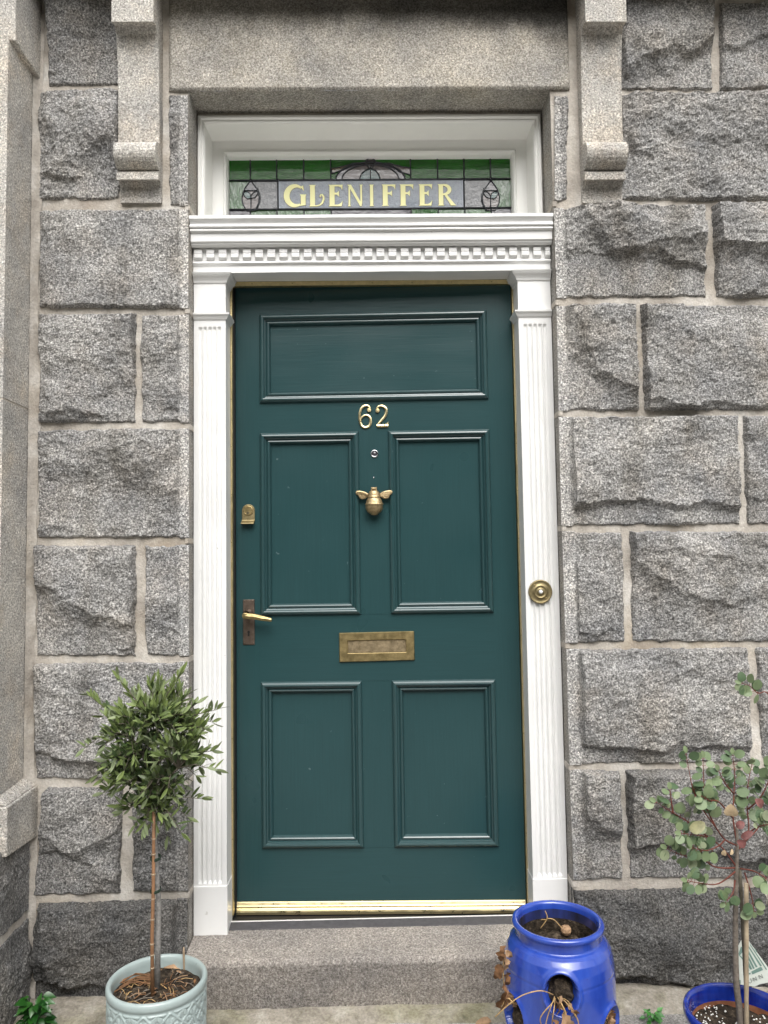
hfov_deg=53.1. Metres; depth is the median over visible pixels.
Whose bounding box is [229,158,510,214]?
stained glass window
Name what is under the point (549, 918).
withered stalk
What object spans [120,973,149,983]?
bark strip
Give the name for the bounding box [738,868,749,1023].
garden cane
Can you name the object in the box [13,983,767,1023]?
pavement edge
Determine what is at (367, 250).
door surround
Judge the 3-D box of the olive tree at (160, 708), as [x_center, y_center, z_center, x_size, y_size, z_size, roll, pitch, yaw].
[-0.598,0.802,1.968,0.348,0.834,0.272,2,-4,-38]
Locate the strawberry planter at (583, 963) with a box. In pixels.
[504,900,618,1023]
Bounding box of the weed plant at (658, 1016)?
[639,1007,664,1023]
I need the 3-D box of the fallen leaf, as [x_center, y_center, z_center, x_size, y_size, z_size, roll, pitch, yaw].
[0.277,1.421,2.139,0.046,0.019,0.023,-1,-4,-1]
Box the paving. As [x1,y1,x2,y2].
[391,1014,688,1023]
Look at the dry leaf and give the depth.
2.05 m
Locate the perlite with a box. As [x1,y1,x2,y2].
[696,1005,766,1023]
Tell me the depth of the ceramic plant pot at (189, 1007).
1.88 m
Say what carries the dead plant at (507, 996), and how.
in the pocket soil at (560, 986)
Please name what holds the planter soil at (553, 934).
in the strawberry planter at (583, 963)
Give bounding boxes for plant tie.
[150,853,160,861]
[150,886,160,893]
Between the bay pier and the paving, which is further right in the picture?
the paving
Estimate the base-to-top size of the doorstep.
0.177 m
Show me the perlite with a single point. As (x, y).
(725, 1011)
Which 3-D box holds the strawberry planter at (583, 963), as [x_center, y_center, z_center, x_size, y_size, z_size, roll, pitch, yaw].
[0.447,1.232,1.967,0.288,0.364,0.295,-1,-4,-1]
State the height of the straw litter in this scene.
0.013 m
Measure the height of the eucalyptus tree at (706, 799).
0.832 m
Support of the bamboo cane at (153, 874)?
in the potting soil at (167, 973)
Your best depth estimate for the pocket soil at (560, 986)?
1.86 m
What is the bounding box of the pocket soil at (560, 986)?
[512,976,607,1023]
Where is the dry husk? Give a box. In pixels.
[561,925,570,935]
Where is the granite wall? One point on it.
(654, 140)
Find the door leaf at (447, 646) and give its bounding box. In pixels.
[235,279,525,901]
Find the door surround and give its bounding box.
[189,112,567,935]
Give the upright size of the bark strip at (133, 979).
0.015 m
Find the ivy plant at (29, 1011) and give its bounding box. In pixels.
[13,991,57,1023]
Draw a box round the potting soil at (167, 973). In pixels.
[113,968,199,1003]
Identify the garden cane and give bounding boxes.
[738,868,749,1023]
[744,882,748,1023]
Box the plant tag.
[738,940,767,986]
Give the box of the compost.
[694,1004,767,1023]
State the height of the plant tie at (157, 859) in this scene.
0.008 m
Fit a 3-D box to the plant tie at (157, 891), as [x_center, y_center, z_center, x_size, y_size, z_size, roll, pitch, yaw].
[-0.581,0.960,1.954,0.026,0.008,0.039,-1,-4,-1]
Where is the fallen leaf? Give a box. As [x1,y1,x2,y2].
[476,1017,490,1023]
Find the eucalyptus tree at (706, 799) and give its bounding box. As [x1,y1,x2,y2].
[644,672,767,1023]
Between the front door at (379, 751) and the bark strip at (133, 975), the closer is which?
the bark strip at (133, 975)
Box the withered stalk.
[540,911,561,928]
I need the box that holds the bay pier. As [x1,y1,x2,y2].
[0,0,44,1023]
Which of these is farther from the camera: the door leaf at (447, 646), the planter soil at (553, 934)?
the door leaf at (447, 646)
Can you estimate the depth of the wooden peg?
2.04 m
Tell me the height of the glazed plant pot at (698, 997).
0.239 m
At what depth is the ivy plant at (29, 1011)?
2.15 m
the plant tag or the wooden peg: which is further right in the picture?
the plant tag
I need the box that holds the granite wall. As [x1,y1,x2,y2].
[30,0,767,998]
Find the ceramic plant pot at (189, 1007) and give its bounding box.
[105,954,207,1023]
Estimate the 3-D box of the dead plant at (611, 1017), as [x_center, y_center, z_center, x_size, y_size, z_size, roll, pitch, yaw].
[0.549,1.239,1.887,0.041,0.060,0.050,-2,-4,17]
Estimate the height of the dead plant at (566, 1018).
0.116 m
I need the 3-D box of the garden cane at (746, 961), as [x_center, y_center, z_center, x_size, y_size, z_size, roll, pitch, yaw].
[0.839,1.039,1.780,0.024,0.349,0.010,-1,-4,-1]
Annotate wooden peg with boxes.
[183,947,184,969]
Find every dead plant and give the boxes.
[493,946,517,1012]
[495,990,579,1023]
[605,1009,615,1023]
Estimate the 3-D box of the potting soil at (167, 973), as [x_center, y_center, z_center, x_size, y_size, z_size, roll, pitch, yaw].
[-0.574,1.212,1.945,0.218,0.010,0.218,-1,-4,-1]
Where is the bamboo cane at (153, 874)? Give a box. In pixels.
[150,811,155,996]
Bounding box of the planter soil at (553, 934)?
[536,930,577,938]
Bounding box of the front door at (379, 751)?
[235,279,525,914]
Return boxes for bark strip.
[119,977,149,987]
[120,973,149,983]
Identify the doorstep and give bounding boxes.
[186,915,512,1009]
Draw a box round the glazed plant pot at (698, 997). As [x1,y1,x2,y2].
[683,982,767,1023]
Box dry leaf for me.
[163,964,179,968]
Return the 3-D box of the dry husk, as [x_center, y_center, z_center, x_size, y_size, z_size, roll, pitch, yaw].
[0.486,1.119,2.055,0.028,0.026,0.029,-1,-4,-1]
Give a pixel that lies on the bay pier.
(22, 42)
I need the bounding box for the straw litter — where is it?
[119,968,195,1003]
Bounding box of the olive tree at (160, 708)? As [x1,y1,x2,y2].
[75,662,227,989]
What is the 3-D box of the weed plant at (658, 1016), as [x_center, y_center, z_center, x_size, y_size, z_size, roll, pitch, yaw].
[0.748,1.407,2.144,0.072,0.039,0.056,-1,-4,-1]

